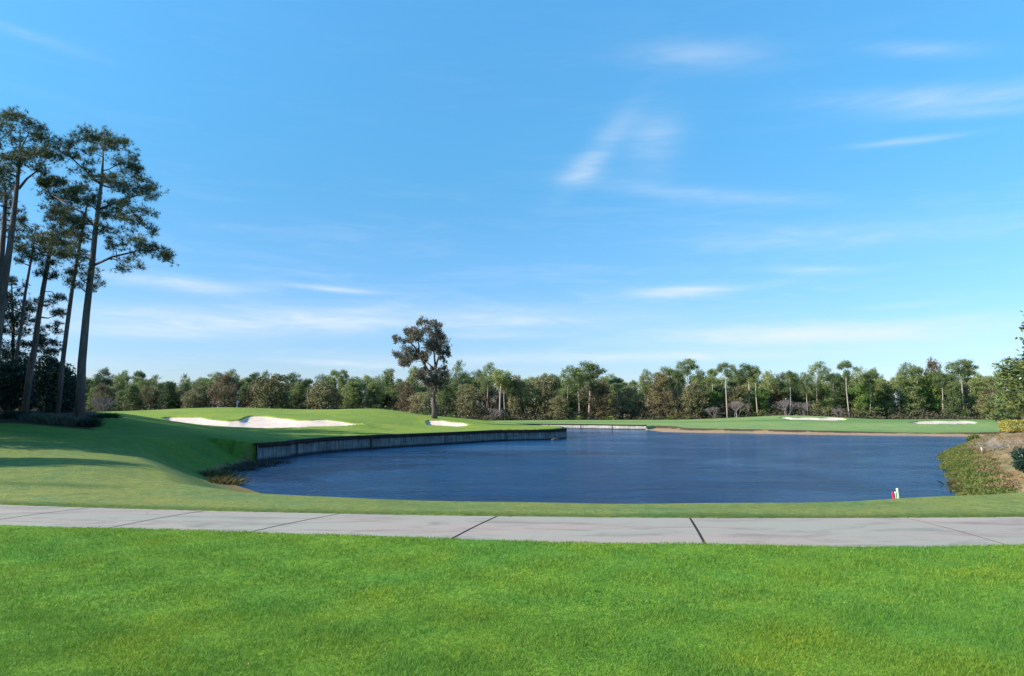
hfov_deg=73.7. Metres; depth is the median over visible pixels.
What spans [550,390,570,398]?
pine tree
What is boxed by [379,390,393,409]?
pine tree
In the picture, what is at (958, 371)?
pine tree
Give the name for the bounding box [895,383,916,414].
pine tree
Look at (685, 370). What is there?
pine tree
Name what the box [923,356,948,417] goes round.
oak tree
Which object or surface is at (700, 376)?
pine tree
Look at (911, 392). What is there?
tree
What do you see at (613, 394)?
pine tree
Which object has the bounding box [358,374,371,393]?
pine tree
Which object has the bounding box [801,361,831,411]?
pine tree
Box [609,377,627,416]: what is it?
pine tree
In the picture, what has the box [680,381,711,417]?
oak tree
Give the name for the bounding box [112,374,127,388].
pine tree
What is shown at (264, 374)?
pine tree
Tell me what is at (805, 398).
pine tree
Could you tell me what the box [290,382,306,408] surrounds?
pine tree
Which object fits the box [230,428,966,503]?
water
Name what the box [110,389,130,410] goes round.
pine tree
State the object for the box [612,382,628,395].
pine tree
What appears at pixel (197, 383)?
pine tree
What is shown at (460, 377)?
pine tree
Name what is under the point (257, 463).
reed clump
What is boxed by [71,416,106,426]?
ornamental grass
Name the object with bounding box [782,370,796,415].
pine tree
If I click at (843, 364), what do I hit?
pine tree
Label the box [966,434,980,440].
shrub
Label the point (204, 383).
pine tree
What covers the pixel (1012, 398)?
magnolia tree
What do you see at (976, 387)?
tree
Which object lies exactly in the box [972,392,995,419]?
oak tree
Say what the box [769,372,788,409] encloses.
pine tree
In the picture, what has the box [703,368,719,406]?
pine tree
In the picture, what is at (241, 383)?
pine tree
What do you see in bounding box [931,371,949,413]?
pine tree
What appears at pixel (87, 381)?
pine tree
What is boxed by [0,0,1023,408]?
sky
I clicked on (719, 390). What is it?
pine tree
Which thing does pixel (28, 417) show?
ornamental grass
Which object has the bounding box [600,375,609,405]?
pine tree
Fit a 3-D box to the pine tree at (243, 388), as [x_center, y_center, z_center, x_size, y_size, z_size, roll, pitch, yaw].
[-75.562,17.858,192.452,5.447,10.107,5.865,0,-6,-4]
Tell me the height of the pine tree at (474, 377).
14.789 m
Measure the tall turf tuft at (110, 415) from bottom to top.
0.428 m
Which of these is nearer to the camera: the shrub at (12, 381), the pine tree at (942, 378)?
the shrub at (12, 381)
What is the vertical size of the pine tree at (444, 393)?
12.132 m
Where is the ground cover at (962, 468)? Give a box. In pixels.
[936,434,1020,495]
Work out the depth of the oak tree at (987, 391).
193.43 m
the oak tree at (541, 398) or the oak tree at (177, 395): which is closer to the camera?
the oak tree at (541, 398)
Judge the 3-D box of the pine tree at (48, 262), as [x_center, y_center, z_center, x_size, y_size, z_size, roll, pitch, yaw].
[-31.499,-2.000,46.248,5.220,14.469,2.835,-3,-7,30]
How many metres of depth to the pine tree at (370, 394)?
185.09 m
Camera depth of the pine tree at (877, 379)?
181.07 m
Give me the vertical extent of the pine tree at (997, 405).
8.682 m
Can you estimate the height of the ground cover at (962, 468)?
1.737 m
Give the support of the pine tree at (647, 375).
on the ground at (142, 459)
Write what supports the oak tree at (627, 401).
on the ground at (142, 459)
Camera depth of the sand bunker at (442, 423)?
83.61 m
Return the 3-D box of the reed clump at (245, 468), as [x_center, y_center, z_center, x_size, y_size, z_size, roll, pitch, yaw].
[-14.579,6.907,36.338,3.107,0.536,2.696,2,-6,-20]
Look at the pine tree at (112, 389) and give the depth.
194.26 m
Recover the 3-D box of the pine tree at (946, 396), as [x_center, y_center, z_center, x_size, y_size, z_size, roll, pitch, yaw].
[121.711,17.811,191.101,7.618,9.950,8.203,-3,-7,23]
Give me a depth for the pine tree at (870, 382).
175.21 m
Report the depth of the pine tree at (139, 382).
197.98 m
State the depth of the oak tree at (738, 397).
178.43 m
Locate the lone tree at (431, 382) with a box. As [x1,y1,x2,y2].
[390,315,452,418]
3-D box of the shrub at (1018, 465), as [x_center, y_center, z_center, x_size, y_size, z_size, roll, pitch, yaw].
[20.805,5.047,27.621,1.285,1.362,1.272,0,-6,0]
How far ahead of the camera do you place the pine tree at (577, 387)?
204.64 m
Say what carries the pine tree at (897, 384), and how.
on the ground at (142, 459)
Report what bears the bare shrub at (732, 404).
on the ground at (142, 459)
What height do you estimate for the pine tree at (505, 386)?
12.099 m
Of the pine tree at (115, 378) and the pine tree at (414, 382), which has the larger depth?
the pine tree at (115, 378)
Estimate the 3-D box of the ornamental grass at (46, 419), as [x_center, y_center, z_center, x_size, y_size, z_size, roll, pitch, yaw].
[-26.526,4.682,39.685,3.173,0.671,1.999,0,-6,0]
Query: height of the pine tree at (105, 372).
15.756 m
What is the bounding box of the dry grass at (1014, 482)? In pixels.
[958,427,1023,488]
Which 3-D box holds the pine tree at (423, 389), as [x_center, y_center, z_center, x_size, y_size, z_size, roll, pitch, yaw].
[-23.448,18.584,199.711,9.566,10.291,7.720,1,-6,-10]
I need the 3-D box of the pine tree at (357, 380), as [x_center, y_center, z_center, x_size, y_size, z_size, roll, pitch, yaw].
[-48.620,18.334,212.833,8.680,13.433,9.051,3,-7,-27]
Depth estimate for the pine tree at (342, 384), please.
198.57 m
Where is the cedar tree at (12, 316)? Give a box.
[0,274,64,379]
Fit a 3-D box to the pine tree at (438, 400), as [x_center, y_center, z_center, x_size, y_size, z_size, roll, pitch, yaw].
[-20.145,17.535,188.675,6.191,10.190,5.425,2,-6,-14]
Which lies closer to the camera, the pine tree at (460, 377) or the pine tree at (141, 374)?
the pine tree at (460, 377)
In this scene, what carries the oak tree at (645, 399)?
on the ground at (142, 459)
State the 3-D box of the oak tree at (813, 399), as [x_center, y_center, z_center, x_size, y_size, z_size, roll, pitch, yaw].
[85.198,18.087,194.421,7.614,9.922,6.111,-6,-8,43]
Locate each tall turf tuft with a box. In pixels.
[87,413,106,418]
[101,412,113,417]
[111,413,123,417]
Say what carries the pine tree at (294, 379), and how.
on the ground at (142, 459)
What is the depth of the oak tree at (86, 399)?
190.00 m
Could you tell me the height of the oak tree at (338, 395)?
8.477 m
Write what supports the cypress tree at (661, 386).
on the ground at (142, 459)
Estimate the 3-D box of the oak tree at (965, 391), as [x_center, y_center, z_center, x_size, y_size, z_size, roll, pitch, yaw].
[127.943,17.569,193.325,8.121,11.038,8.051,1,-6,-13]
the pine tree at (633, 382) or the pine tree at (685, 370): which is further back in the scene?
the pine tree at (633, 382)
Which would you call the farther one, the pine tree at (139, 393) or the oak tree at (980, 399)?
the pine tree at (139, 393)
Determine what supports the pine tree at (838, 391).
on the ground at (142, 459)
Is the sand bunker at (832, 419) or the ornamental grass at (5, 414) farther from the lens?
the sand bunker at (832, 419)
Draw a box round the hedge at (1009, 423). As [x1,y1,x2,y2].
[998,419,1023,431]
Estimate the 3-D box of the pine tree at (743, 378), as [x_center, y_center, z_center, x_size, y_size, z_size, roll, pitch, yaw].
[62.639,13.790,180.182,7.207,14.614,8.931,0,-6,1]
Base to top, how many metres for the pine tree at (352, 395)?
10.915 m
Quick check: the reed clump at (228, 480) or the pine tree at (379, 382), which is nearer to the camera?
the reed clump at (228, 480)
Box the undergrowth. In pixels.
[0,386,1020,420]
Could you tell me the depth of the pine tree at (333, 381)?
201.80 m
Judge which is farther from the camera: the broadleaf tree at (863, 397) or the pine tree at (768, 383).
the pine tree at (768, 383)
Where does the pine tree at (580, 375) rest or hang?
on the ground at (142, 459)
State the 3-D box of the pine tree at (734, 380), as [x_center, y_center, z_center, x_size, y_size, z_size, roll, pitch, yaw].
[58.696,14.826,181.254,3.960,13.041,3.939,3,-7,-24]
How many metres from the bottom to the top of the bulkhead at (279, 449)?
1.910 m
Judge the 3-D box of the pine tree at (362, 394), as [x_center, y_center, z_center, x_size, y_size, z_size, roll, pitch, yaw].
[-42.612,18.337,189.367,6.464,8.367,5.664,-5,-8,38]
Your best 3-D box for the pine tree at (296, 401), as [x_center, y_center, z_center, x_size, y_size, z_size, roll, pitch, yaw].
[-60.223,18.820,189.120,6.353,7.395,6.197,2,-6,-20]
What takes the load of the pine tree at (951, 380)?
on the ground at (142, 459)
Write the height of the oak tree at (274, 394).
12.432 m
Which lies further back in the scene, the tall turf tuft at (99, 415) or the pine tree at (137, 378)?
the pine tree at (137, 378)
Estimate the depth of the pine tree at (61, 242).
44.90 m
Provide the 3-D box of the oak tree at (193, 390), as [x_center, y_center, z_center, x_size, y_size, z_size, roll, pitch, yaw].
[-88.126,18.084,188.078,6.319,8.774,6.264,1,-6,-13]
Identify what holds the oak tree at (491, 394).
on the ground at (142, 459)
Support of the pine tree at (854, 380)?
on the ground at (142, 459)
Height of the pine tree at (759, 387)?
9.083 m
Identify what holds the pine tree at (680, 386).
on the ground at (142, 459)
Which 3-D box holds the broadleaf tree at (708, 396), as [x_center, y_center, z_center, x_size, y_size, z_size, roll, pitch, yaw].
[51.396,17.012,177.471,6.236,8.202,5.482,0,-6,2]
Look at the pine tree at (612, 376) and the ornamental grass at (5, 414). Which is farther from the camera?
the pine tree at (612, 376)
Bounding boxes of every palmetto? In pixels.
[573,415,583,419]
[599,416,613,419]
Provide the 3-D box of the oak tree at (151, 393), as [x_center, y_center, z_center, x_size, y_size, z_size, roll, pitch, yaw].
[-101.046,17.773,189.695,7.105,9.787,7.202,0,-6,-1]
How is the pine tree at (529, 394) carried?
on the ground at (142, 459)
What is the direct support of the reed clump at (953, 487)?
in the water
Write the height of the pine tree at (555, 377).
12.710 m
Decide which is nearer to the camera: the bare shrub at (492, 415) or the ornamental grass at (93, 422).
the ornamental grass at (93, 422)
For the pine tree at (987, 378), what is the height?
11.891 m
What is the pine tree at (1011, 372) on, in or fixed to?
on the ground at (142, 459)
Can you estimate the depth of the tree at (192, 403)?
180.36 m
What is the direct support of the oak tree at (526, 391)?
on the ground at (142, 459)
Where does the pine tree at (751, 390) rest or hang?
on the ground at (142, 459)
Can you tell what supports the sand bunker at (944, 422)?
on the ground at (142, 459)
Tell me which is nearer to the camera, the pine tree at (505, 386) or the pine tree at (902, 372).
the pine tree at (505, 386)
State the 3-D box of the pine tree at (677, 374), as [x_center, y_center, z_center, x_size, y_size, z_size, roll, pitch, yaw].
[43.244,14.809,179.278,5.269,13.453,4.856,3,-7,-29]
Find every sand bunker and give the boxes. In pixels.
[164,416,354,427]
[426,421,466,426]
[783,417,845,420]
[912,421,975,423]
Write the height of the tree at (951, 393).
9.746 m
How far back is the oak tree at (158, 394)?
189.89 m
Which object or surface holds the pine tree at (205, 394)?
on the ground at (142, 459)
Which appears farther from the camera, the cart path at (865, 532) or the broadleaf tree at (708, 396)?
the broadleaf tree at (708, 396)
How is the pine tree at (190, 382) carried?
on the ground at (142, 459)
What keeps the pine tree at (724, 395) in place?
on the ground at (142, 459)
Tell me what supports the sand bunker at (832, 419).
on the ground at (142, 459)
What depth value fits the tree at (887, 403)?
178.95 m
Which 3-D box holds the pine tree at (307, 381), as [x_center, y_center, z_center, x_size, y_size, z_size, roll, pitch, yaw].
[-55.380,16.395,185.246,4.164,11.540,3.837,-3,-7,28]
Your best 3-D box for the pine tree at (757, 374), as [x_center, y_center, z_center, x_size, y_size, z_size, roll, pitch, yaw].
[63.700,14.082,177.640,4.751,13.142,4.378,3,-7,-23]
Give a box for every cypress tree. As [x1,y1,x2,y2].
[578,380,627,419]
[641,371,681,418]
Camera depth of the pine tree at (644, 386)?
185.10 m
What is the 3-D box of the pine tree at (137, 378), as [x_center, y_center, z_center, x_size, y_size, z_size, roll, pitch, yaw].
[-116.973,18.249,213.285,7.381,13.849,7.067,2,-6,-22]
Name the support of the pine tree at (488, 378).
on the ground at (142, 459)
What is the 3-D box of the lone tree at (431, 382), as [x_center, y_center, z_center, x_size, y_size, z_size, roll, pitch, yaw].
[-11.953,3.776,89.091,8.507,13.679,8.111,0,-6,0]
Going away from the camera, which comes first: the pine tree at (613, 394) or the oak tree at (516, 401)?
the oak tree at (516, 401)
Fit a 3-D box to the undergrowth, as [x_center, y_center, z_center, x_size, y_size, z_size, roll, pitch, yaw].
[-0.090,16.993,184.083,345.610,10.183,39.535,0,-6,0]
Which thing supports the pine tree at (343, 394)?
on the ground at (142, 459)
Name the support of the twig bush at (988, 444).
on the ground at (142, 459)
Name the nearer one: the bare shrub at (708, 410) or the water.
the water
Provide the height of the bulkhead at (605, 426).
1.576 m
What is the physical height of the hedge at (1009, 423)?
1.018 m
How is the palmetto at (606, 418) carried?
on the ground at (142, 459)
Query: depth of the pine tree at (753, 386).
198.59 m
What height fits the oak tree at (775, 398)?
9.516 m
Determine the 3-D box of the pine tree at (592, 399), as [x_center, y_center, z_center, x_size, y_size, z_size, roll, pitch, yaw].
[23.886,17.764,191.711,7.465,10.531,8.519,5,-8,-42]
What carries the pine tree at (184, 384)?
on the ground at (142, 459)
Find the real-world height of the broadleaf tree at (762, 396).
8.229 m
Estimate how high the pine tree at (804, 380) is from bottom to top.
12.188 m
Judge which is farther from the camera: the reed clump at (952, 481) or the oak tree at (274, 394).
the oak tree at (274, 394)
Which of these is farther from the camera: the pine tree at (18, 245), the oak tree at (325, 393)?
the oak tree at (325, 393)
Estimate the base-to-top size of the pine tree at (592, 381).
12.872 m
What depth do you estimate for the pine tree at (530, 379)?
189.12 m
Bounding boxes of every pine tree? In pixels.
[0,105,65,357]
[0,165,30,281]
[0,221,43,370]
[15,216,73,412]
[31,122,178,418]
[41,179,95,412]
[85,377,90,407]
[85,387,103,411]
[87,378,97,392]
[92,367,113,385]
[98,385,116,410]
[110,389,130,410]
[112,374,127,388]
[114,370,131,392]
[119,383,145,410]
[122,379,151,397]
[129,387,143,406]
[131,369,146,383]
[131,376,145,385]
[146,373,163,389]
[152,381,178,409]
[174,381,196,390]
[178,373,191,392]
[188,379,205,390]
[199,371,221,407]
[200,379,224,402]
[201,387,222,403]
[225,369,239,384]
[236,381,247,400]
[239,384,249,407]
[244,372,263,384]
[261,370,269,387]
[286,393,304,407]
[287,372,307,388]
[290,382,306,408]
[301,378,315,408]
[313,373,328,392]
[327,369,336,386]
[335,369,350,384]
[335,380,348,404]
[337,385,356,408]
[340,380,366,408]
[346,376,365,395]
[348,377,365,403]
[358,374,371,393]
[358,391,365,406]
[360,392,385,403]
[364,381,381,408]
[367,375,385,398]
[379,368,396,405]
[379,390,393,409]
[386,388,403,410]
[394,378,403,405]
[404,365,420,407]
[419,386,437,406]
[431,385,442,414]
[436,377,456,417]
[448,360,471,407]
[448,389,457,414]
[465,368,483,388]
[475,362,496,414]
[479,379,493,413]
[490,369,514,412]
[500,377,513,417]
[522,376,538,397]
[522,392,533,416]
[548,373,561,389]
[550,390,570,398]
[557,365,578,417]
[564,385,582,418]
[567,378,583,409]
[570,360,607,416]
[572,371,587,419]
[577,379,601,391]
[585,383,602,414]
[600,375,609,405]
[603,373,619,394]
[606,388,620,416]
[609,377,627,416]
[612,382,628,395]
[628,380,638,385]
[634,376,651,416]
[639,369,656,405]
[653,366,681,409]
[668,370,686,416]
[674,379,684,392]
[675,356,699,396]
[688,373,697,386]
[694,369,709,404]
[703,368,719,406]
[703,379,713,397]
[710,385,728,416]
[713,376,728,408]
[714,362,737,417]
[722,387,735,417]
[727,373,739,393]
[734,363,759,416]
[735,383,754,407]
[748,367,762,410]
[750,382,765,388]
[752,385,770,414]
[759,370,781,412]
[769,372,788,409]
[771,378,784,414]
[772,388,789,401]
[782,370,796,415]
[784,376,814,415]
[797,372,815,411]
[797,388,811,415]
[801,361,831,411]
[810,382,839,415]
[824,372,842,411]
[825,372,850,415]
[836,360,857,415]
[839,387,854,408]
[841,377,853,410]
[847,366,868,387]
[858,371,878,416]
[866,367,884,386]
[869,376,886,399]
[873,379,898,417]
[881,394,900,415]
[888,374,906,414]
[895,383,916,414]
[896,362,922,414]
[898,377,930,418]
[907,366,929,412]
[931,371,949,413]
[940,387,960,410]
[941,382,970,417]
[942,373,960,402]
[944,358,980,408]
[960,368,980,409]
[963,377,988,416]
[980,375,996,393]
[982,356,1023,422]
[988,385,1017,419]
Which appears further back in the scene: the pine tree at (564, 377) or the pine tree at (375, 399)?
the pine tree at (375, 399)
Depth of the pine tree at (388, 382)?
195.26 m
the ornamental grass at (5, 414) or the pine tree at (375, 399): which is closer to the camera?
the ornamental grass at (5, 414)
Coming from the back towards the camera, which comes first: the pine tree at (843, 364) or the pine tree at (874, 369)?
the pine tree at (874, 369)
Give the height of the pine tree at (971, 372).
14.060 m
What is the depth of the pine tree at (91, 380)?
210.74 m
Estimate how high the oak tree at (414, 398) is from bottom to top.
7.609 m
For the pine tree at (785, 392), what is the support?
on the ground at (142, 459)
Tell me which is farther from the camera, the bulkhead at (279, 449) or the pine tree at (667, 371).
the pine tree at (667, 371)
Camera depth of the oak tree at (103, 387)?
177.04 m
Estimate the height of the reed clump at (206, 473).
0.532 m
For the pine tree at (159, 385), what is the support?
on the ground at (142, 459)
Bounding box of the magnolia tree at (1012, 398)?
[980,311,1023,421]
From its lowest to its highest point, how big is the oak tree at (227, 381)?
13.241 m
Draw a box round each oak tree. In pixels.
[85,387,89,410]
[92,382,113,411]
[137,385,160,409]
[149,389,176,407]
[166,388,185,408]
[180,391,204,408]
[181,389,203,407]
[192,384,214,407]
[205,371,241,407]
[242,385,257,407]
[247,373,294,408]
[303,380,339,408]
[324,391,342,407]
[394,380,417,412]
[406,391,430,413]
[453,384,482,417]
[478,383,498,414]
[492,390,507,417]
[507,373,525,418]
[508,378,532,419]
[528,374,562,419]
[545,394,571,419]
[577,384,594,413]
[613,386,645,417]
[643,395,656,416]
[667,387,681,418]
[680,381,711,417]
[724,383,749,416]
[764,386,781,415]
[801,386,822,414]
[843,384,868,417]
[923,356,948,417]
[955,383,975,416]
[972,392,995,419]
[980,387,995,415]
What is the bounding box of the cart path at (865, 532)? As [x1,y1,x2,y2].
[0,505,1023,547]
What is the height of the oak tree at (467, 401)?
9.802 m
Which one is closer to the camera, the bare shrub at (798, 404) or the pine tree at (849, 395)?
the bare shrub at (798, 404)
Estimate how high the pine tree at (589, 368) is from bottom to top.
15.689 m
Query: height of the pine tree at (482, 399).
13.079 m
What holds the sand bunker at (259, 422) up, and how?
on the ground at (142, 459)
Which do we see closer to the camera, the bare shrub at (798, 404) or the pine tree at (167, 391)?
the bare shrub at (798, 404)
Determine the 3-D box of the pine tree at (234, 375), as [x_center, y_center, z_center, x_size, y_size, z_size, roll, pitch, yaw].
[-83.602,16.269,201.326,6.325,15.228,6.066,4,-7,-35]
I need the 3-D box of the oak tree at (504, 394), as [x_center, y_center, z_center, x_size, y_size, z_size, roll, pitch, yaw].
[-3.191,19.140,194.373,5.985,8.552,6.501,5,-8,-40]
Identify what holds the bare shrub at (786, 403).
on the ground at (142, 459)
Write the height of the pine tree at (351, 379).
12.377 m
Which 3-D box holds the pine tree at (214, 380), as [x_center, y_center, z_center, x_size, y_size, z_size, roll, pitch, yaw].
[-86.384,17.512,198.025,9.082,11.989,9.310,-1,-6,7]
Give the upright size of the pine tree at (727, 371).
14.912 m
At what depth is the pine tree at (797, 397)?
183.21 m
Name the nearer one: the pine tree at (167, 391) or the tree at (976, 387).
the tree at (976, 387)
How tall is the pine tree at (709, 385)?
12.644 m
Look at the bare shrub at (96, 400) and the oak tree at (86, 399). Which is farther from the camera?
the oak tree at (86, 399)
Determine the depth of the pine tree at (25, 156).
40.78 m
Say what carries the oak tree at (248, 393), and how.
on the ground at (142, 459)
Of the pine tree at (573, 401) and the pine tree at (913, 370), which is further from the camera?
the pine tree at (573, 401)
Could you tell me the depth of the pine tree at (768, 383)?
190.88 m
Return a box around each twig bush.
[969,437,1017,450]
[986,435,1023,450]
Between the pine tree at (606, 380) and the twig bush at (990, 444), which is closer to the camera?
the twig bush at (990, 444)
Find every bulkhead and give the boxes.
[253,424,566,460]
[515,423,646,429]
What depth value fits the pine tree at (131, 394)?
184.81 m
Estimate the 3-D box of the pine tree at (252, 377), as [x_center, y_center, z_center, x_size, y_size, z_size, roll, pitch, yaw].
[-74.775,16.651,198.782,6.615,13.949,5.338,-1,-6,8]
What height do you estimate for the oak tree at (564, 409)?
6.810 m
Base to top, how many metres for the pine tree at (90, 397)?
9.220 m
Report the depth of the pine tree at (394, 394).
191.34 m
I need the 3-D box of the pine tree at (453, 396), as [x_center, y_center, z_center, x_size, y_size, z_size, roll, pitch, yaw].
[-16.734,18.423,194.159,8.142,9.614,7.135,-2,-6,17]
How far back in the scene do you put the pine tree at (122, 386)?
199.69 m
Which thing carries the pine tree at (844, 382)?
on the ground at (142, 459)
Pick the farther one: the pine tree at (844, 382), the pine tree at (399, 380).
the pine tree at (399, 380)
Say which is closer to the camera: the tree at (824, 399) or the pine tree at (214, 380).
the tree at (824, 399)
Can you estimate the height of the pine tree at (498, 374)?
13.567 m
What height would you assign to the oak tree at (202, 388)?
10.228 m
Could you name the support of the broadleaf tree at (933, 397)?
on the ground at (142, 459)
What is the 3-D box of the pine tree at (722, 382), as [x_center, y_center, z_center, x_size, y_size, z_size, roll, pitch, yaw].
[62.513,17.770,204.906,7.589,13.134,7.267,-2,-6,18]
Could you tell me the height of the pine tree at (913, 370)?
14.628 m
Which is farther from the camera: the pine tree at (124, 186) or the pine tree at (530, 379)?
the pine tree at (530, 379)
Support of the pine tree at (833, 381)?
on the ground at (142, 459)
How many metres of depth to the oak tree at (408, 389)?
176.86 m
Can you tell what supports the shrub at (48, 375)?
on the ground at (142, 459)
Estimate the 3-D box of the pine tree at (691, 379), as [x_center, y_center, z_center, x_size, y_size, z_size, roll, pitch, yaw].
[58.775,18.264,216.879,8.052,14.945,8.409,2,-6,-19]
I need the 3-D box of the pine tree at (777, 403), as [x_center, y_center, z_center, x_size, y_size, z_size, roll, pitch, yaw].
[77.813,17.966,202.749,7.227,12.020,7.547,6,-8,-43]
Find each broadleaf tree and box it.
[699,389,722,415]
[750,387,771,414]
[847,380,880,416]
[918,369,945,414]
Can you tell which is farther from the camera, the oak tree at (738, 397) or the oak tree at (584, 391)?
the oak tree at (584, 391)
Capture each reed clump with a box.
[194,467,247,477]
[199,473,250,484]
[214,464,264,470]
[223,458,286,466]
[245,459,307,463]
[938,477,962,484]
[945,484,966,491]
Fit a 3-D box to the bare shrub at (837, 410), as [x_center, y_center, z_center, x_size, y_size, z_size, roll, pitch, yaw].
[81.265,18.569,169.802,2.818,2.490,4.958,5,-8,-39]
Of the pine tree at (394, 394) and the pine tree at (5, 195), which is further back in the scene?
the pine tree at (394, 394)
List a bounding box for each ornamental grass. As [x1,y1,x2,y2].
[0,408,45,418]
[13,411,61,421]
[32,414,76,423]
[49,415,90,424]
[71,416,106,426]
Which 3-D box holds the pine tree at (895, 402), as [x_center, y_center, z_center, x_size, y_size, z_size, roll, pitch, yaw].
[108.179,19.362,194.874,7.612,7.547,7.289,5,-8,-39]
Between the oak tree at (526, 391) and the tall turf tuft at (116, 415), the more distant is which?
the oak tree at (526, 391)
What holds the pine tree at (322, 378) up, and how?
on the ground at (142, 459)
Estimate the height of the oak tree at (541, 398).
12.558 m
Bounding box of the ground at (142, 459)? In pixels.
[0,407,1023,675]
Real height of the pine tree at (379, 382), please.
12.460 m
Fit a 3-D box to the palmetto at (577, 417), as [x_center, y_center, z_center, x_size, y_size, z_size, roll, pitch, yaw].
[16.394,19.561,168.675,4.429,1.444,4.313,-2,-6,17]
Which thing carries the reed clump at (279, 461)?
in the water
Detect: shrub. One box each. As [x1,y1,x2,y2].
[0,356,40,410]
[25,354,76,411]
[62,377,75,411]
[87,397,116,411]
[482,408,502,420]
[703,407,724,417]
[728,401,749,417]
[774,399,797,414]
[792,403,812,415]
[831,408,849,415]
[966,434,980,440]
[1010,446,1023,472]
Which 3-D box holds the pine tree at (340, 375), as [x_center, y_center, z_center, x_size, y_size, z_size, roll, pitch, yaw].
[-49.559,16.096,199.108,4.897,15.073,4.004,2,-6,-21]
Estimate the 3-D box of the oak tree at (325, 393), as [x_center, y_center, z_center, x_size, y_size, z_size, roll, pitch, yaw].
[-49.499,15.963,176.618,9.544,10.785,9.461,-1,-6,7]
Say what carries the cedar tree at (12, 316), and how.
on the ground at (142, 459)
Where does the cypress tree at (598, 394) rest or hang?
on the ground at (142, 459)
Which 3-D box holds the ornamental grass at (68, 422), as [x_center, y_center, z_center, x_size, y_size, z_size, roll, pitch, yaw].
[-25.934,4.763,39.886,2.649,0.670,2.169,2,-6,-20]

